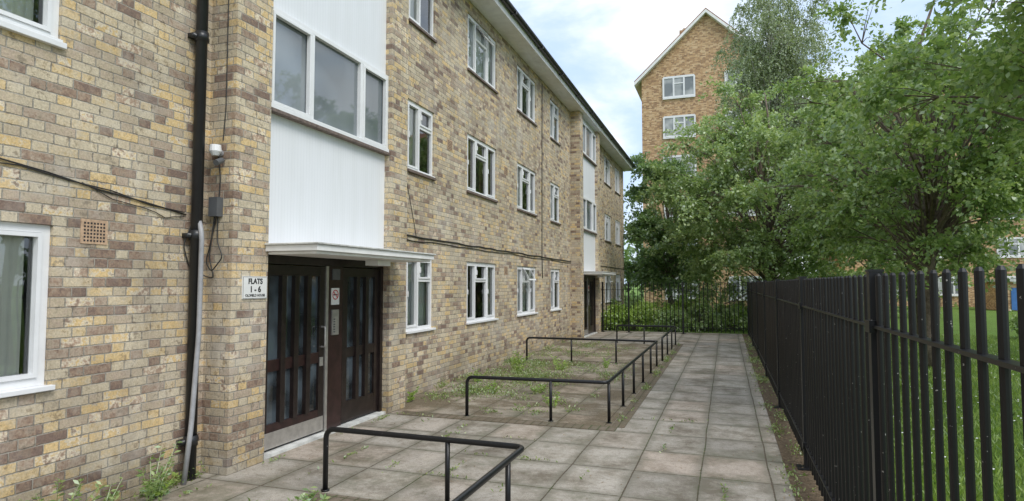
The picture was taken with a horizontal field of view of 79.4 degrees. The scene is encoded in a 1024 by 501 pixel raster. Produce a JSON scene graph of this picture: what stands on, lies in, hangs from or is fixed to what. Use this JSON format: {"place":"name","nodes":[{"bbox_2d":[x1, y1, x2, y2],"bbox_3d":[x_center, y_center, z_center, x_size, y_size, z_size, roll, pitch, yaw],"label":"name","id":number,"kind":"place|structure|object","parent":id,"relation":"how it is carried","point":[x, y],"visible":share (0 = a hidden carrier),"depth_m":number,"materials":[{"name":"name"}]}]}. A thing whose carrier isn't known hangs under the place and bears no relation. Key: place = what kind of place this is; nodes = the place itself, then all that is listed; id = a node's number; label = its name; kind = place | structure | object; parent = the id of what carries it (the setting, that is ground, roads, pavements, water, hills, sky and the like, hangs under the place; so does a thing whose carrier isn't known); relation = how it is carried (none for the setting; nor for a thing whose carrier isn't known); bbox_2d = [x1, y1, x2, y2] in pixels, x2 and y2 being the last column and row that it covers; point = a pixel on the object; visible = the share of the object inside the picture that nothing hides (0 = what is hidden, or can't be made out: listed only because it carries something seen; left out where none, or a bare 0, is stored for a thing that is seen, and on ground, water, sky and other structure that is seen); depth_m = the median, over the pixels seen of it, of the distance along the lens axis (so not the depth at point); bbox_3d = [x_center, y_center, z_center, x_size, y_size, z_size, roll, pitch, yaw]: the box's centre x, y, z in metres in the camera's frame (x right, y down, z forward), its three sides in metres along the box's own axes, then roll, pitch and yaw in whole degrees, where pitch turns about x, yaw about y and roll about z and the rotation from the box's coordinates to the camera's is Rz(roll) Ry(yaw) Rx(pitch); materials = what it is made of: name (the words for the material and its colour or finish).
{"place":"outdoors","nodes":[
{"label":"outdoors","id":0,"kind":"place"},
{"bbox_2d":[200,0,600,475],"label":"brick piers","id":1,"kind":"structure","parent":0,"point":[233,390],"depth_m":5.99,"materials":[{"name":"beige brick"}]},
{"bbox_2d":[271,107,596,234],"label":"stair sills","id":2,"kind":"structure","parent":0,"point":[283,114],"depth_m":7.29,"materials":[{"name":"grey concrete"}]},
{"bbox_2d":[122,330,795,500],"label":"pavement","id":3,"kind":"structure","parent":0,"point":[732,413],"depth_m":6.27,"materials":[{"name":"grey concrete"}]},
{"bbox_2d":[18,478,105,500],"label":"weed plant","id":4,"kind":"object","parent":3,"relation":"on","point":[79,488],"visible":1,"depth_m":4.34,"materials":[{"name":"green plant"}]},
{"bbox_2d":[103,477,122,500],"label":"weed plant","id":5,"kind":"object","parent":3,"relation":"on","point":[110,497],"visible":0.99,"depth_m":4.81,"materials":[{"name":"green plant"}]},
{"bbox_2d":[135,441,182,500],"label":"weed plant","id":6,"kind":"object","parent":3,"relation":"on","point":[149,488],"visible":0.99,"depth_m":5.07,"materials":[{"name":"green plant"}]},
{"bbox_2d":[142,472,178,495],"bbox_3d":[-2.951,1.975,5.208,0.241,0.126,0.532,0,-3,-6],"label":"weed plant","id":7,"kind":"object","parent":3,"relation":"on","point":[157,493],"visible":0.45,"depth_m":5.11,"materials":[{"name":"green plant"}]},
{"bbox_2d":[247,486,329,500],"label":"weed plant","id":8,"kind":"object","parent":3,"relation":"on","point":[312,496],"visible":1,"depth_m":4.65,"materials":[{"name":"green plant"}]},
{"bbox_2d":[264,252,385,459],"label":"entrance doors","id":9,"kind":"structure","parent":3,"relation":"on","point":[324,339],"depth_m":7.17,"materials":[{"name":"brown wood"}]},
{"bbox_2d":[321,427,523,500],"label":"handrail","id":10,"kind":"object","parent":3,"relation":"on","point":[505,463],"visible":1,"depth_m":4.84,"materials":[{"name":"black metal"}]},
{"bbox_2d":[76,335,815,500],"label":"ground weeds","id":11,"kind":"object","parent":3,"relation":"on","point":[543,375],"visible":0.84,"depth_m":10.27,"materials":[{"name":"green plant"}]},
{"bbox_2d":[231,333,816,500],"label":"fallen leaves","id":12,"kind":"object","parent":3,"relation":"on","point":[649,439],"visible":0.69,"depth_m":6.69,"materials":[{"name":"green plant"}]},
{"bbox_2d":[399,359,659,425],"bbox_3d":[0.642,2.342,10.959,3.290,0.001,6.040,-1,-3,19],"label":"planting bed","id":13,"kind":"object","parent":3,"relation":"on","point":[594,411],"visible":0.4,"depth_m":9.42,"materials":[{"name":"grey concrete"}]},
{"bbox_2d":[406,386,418,401],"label":"weed plant","id":14,"kind":"object","parent":13,"relation":"on","point":[413,393],"visible":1,"depth_m":9.15,"materials":[{"name":"green plant"}]},
{"bbox_2d":[469,368,487,381],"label":"weed plant","id":15,"kind":"object","parent":13,"relation":"on","point":[476,371],"visible":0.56,"depth_m":11.03,"materials":[{"name":"green plant"}]},
{"bbox_2d":[485,382,499,392],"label":"weed plant","id":16,"kind":"object","parent":13,"relation":"on","point":[491,387],"visible":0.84,"depth_m":9.89,"materials":[{"name":"green plant"}]},
{"bbox_2d":[510,357,525,372],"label":"weed plant","id":17,"kind":"object","parent":13,"relation":"on","point":[516,367],"visible":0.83,"depth_m":12.08,"materials":[{"name":"green plant"}]},
{"bbox_2d":[512,350,529,364],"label":"weed plant","id":18,"kind":"object","parent":13,"relation":"on","point":[520,356],"visible":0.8,"depth_m":13.38,"materials":[{"name":"green plant"}]},
{"bbox_2d":[529,384,546,393],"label":"weed plant","id":19,"kind":"object","parent":13,"relation":"on","point":[534,389],"visible":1,"depth_m":9.86,"materials":[{"name":"green plant"}]},
{"bbox_2d":[541,391,560,406],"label":"weed plant","id":20,"kind":"object","parent":13,"relation":"on","point":[547,401],"visible":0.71,"depth_m":8.76,"materials":[{"name":"green plant"}]},
{"bbox_2d":[551,356,568,370],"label":"weed plant","id":21,"kind":"object","parent":13,"relation":"on","point":[556,363],"visible":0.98,"depth_m":12.51,"materials":[{"name":"green plant"}]},
{"bbox_2d":[464,337,657,423],"bbox_3d":[0.752,2.070,10.872,2.988,0.542,6.052,-1,-3,19],"label":"handrail","id":22,"kind":"object","parent":13,"relation":"on","point":[608,381],"visible":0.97,"depth_m":8.17,"materials":[{"name":"black metal"}]},
{"bbox_2d":[602,358,610,367],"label":"weed plant","id":23,"kind":"object","parent":13,"relation":"on","point":[606,364],"visible":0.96,"depth_m":12.83,"materials":[{"name":"green plant"}]},
{"bbox_2d":[521,341,675,363],"bbox_3d":[2.437,2.622,16.134,3.290,0.001,4.490,-1,-3,19],"label":"planting bed","id":24,"kind":"object","parent":3,"relation":"on","point":[631,354],"visible":0.8,"depth_m":15.74,"materials":[{"name":"grey concrete"}]},
{"bbox_2d":[616,325,676,360],"bbox_3d":[4.039,2.363,16.286,1.596,0.542,4.404,0,-3,-4],"label":"handrail","id":25,"kind":"object","parent":24,"relation":"on","point":[663,336],"visible":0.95,"depth_m":17.72,"materials":[{"name":"black metal"}]},
{"bbox_2d":[601,282,743,333],"bbox_3d":[5.628,2.026,21.890,5.040,1.822,0.180,-1,-3,19],"label":"metal railing fence","id":26,"kind":"object","parent":3,"relation":"on","point":[678,327],"visible":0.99,"depth_m":21.81,"materials":[{"name":"black metal"}]},
{"bbox_2d":[584,275,597,337],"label":"entrance doors","id":27,"kind":"structure","parent":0,"point":[589,306],"depth_m":21.36,"materials":[{"name":"brown wood"}]},
{"bbox_2d":[604,285,744,333],"bbox_3d":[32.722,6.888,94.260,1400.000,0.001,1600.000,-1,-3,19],"label":"ground","id":28,"kind":"structure","parent":0,"point":[647,329],"depth_m":24.14,"materials":[{"name":"green plant"}]},
{"bbox_2d":[0,0,623,500],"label":"brick walls","id":29,"kind":"structure","parent":28,"relation":"on","point":[104,100],"depth_m":5.29,"materials":[{"name":"beige brick"}]},
{"bbox_2d":[176,0,209,484],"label":"drainpipe","id":30,"kind":"object","parent":29,"relation":"attached to","point":[195,234],"visible":1,"depth_m":5.60,"materials":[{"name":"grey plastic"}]},
{"bbox_2d":[183,0,228,277],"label":"entrance light and junction box","id":31,"kind":"object","parent":29,"relation":"attached to","point":[215,207],"visible":0.91,"depth_m":5.77,"materials":[{"name":"grey plastic"}]},
{"bbox_2d":[242,276,267,298],"bbox_3d":[-2.501,0.360,6.006,0.013,0.220,0.335,-1,-3,19],"label":"flats sign","id":32,"kind":"object","parent":29,"relation":"attached to","point":[254,287],"visible":1,"depth_m":5.99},
{"bbox_2d":[19,0,556,373],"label":"rooms","id":33,"kind":"object","parent":29,"relation":"attached to","point":[423,167],"depth_m":10.91,"materials":[{"name":"paint"}]},
{"bbox_2d":[80,138,507,274],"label":"air bricks","id":34,"kind":"object","parent":29,"relation":"attached to","point":[93,231],"visible":1,"depth_m":4.83,"materials":[{"name":"ceramic"}]},
{"bbox_2d":[0,0,617,376],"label":"curtains","id":35,"kind":"object","parent":29,"relation":"attached to","point":[11,263],"visible":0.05,"depth_m":4.50,"materials":[{"name":"grey fabric"}]},
{"bbox_2d":[0,0,619,390],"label":"window frames","id":36,"kind":"structure","parent":29,"relation":"attached to","point":[40,235],"depth_m":10.21,"materials":[{"name":"white plastic"}]},
{"bbox_2d":[480,29,611,280],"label":"window panes","id":37,"kind":"object","parent":36,"relation":"in","point":[483,33],"visible":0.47,"depth_m":12.84,"materials":[{"name":"glass"}]},
{"bbox_2d":[0,17,620,397],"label":"window sills","id":38,"kind":"structure","parent":29,"relation":"attached to","point":[19,29],"depth_m":4.58,"materials":[{"name":"white concrete"}]},
{"bbox_2d":[0,158,620,277],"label":"wall cables","id":39,"kind":"object","parent":29,"relation":"attached to","point":[96,188],"depth_m":5.30,"materials":[{"name":"black rubber"}]},
{"bbox_2d":[268,0,594,270],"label":"white panels","id":40,"kind":"object","parent":29,"relation":"attached to","point":[325,188],"visible":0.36,"depth_m":7.45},
{"bbox_2d":[271,6,603,277],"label":"stair window frames","id":41,"kind":"structure","parent":29,"relation":"attached to","point":[312,35],"depth_m":7.59,"materials":[{"name":"white plastic"}]},
{"bbox_2d":[274,17,594,229],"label":"stair window panes","id":42,"kind":"object","parent":41,"relation":"in","point":[335,86],"visible":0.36,"depth_m":7.37,"materials":[{"name":"glass"}]},
{"bbox_2d":[265,242,615,275],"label":"entrance canopies","id":43,"kind":"object","parent":29,"relation":"attached to","point":[326,250],"visible":0.94,"depth_m":6.60,"materials":[{"name":"white paint"}]},
{"bbox_2d":[470,0,633,171],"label":"roof","id":44,"kind":"structure","parent":29,"relation":"on","point":[507,26],"depth_m":15.56,"materials":[{"name":"tile"}]},
{"bbox_2d":[501,0,635,168],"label":"gutter","id":45,"kind":"object","parent":44,"relation":"attached to","point":[511,8],"visible":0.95,"depth_m":16.24,"materials":[{"name":"black plastic"}]},
{"bbox_2d":[303,344,682,500],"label":"bed edging","id":46,"kind":"object","parent":28,"relation":"on","point":[640,396],"visible":0.67,"depth_m":8.00,"materials":[{"name":"grey concrete"}]},
{"bbox_2d":[601,301,627,330],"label":"shrub","id":47,"kind":"object","parent":28,"relation":"on","point":[612,319],"visible":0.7,"depth_m":23.51,"materials":[{"name":"green plant"}]},
{"bbox_2d":[611,293,648,324],"bbox_3d":[4.878,2.616,26.183,2.328,1.642,2.228,-1,-3,19],"label":"shrub","id":48,"kind":"object","parent":28,"relation":"on","point":[631,301],"visible":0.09,"depth_m":26.09,"materials":[{"name":"green plant"}]},
{"bbox_2d":[612,299,658,330],"bbox_3d":[4.849,2.481,23.996,1.859,1.306,2.143,2,-4,-36],"label":"shrub","id":49,"kind":"object","parent":28,"relation":"on","point":[636,316],"visible":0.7,"depth_m":23.56,"materials":[{"name":"green plant"}]},
{"bbox_2d":[640,299,688,327],"bbox_3d":[6.140,2.709,24.613,2.268,1.523,1.938,1,-3,-20],"label":"shrub","id":50,"kind":"object","parent":28,"relation":"on","point":[652,319],"visible":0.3,"depth_m":24.49,"materials":[{"name":"green plant"}]},
{"bbox_2d":[651,307,693,332],"bbox_3d":[6.036,2.687,23.212,1.508,1.312,1.504,1,-3,-16],"label":"shrub","id":51,"kind":"object","parent":28,"relation":"on","point":[686,322],"visible":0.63,"depth_m":22.94,"materials":[{"name":"green plant"}]},
{"bbox_2d":[622,150,733,305],"bbox_3d":[8.123,-0.923,30.930,6.396,8.800,5.437,-1,-3,19],"label":"leafy tree","id":52,"kind":"object","parent":28,"relation":"on","point":[655,269],"visible":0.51,"depth_m":30.20,"materials":[{"name":"green plant"}]},
{"bbox_2d":[658,293,709,319],"bbox_3d":[7.186,2.646,25.709,2.255,1.811,2.698,-1,-3,19],"label":"shrub","id":53,"kind":"object","parent":28,"relation":"on","point":[690,301],"visible":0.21,"depth_m":25.54,"materials":[{"name":"green plant"}]},
{"bbox_2d":[634,8,773,311],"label":"brick tower block","id":54,"kind":"structure","parent":28,"relation":"on","point":[669,80],"depth_m":41.05,"materials":[{"name":"brown brick"}]},
{"bbox_2d":[662,68,761,299],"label":"windows","id":55,"kind":"structure","parent":54,"relation":"in","point":[681,86],"depth_m":41.03,"materials":[{"name":"white plastic"}]},
{"bbox_2d":[681,296,731,331],"bbox_3d":[7.408,2.532,23.416,1.709,1.589,1.962,0,-3,-2],"label":"shrub","id":56,"kind":"object","parent":28,"relation":"on","point":[707,308],"visible":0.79,"depth_m":23.25,"materials":[{"name":"green plant"}]},
{"bbox_2d":[624,225,818,296],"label":"distant trees","id":57,"kind":"object","parent":28,"relation":"on","point":[628,250],"visible":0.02,"depth_m":82.30,"materials":[{"name":"green plant"}]},
{"bbox_2d":[711,298,747,329],"bbox_3d":[8.752,2.590,24.137,1.876,1.476,1.910,0,-3,8],"label":"shrub","id":58,"kind":"object","parent":28,"relation":"on","point":[736,318],"visible":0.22,"depth_m":23.85,"materials":[{"name":"green plant"}]},
{"bbox_2d":[509,0,1023,283],"label":"sky","id":59,"kind":"structure","parent":0,"point":[602,46],"materials":[{"name":"white"}]},
{"bbox_2d":[744,306,1023,500],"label":"lawn","id":60,"kind":"structure","parent":0,"point":[991,317],"depth_m":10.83,"materials":[{"name":"green plant"}]},
{"bbox_2d":[635,72,879,332],"bbox_3d":[9.892,-1.423,24.618,9.601,11.050,7.778,-1,-3,19],"label":"leafy tree","id":61,"kind":"object","parent":60,"relation":"on","point":[766,250],"visible":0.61,"depth_m":23.73,"materials":[{"name":"green plant"}]},
{"bbox_2d":[702,0,850,276],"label":"birch tree","id":62,"kind":"object","parent":60,"relation":"on","point":[779,53],"visible":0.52,"depth_m":30.94,"materials":[{"name":"green plant"}]},
{"bbox_2d":[742,334,823,500],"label":"soil strip","id":63,"kind":"object","parent":60,"relation":"on","point":[810,482],"visible":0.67,"depth_m":6.68,"materials":[{"name":"brown soil"}]},
{"bbox_2d":[747,264,1023,500],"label":"metal railing fence","id":64,"kind":"object","parent":63,"relation":"on","point":[810,340],"visible":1,"depth_m":3.00,"materials":[{"name":"black metal"}]},
{"bbox_2d":[735,0,1023,366],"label":"leafy tree","id":65,"kind":"object","parent":60,"relation":"on","point":[933,145],"visible":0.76,"depth_m":12.91,"materials":[{"name":"green plant"}]},
{"bbox_2d":[785,173,974,315],"bbox_3d":[19.299,-1.302,33.673,9.996,10.334,8.909,-1,-3,19],"label":"leafy tree","id":66,"kind":"object","parent":60,"relation":"on","point":[955,274],"visible":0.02,"depth_m":31.61,"materials":[{"name":"green plant"}]},
{"bbox_2d":[766,53,1023,342],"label":"leafy tree","id":67,"kind":"object","parent":60,"relation":"on","point":[1006,229],"visible":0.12,"depth_m":18.48,"materials":[{"name":"green plant"}]},
{"bbox_2d":[816,0,1023,176],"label":"leafy tree","id":68,"kind":"object","parent":60,"relation":"on","point":[999,62],"visible":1,"depth_m":8.40,"materials":[{"name":"green plant"}]},
{"bbox_2d":[819,103,1023,310],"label":"brick apartment block","id":69,"kind":"structure","parent":60,"relation":"on","point":[990,294],"depth_m":46.35,"materials":[{"name":"red brick"}]},
{"bbox_2d":[877,133,1023,295],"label":"windows","id":70,"kind":"structure","parent":69,"relation":"in","point":[1021,245],"depth_m":46.33,"materials":[{"name":"white plastic"}]},
{"bbox_2d":[1009,309,1018,334],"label":"shrub","id":71,"kind":"object","parent":60,"relation":"on","point":[1013,320],"visible":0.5,"depth_m":19.78,"materials":[{"name":"green plant"}]}
]}

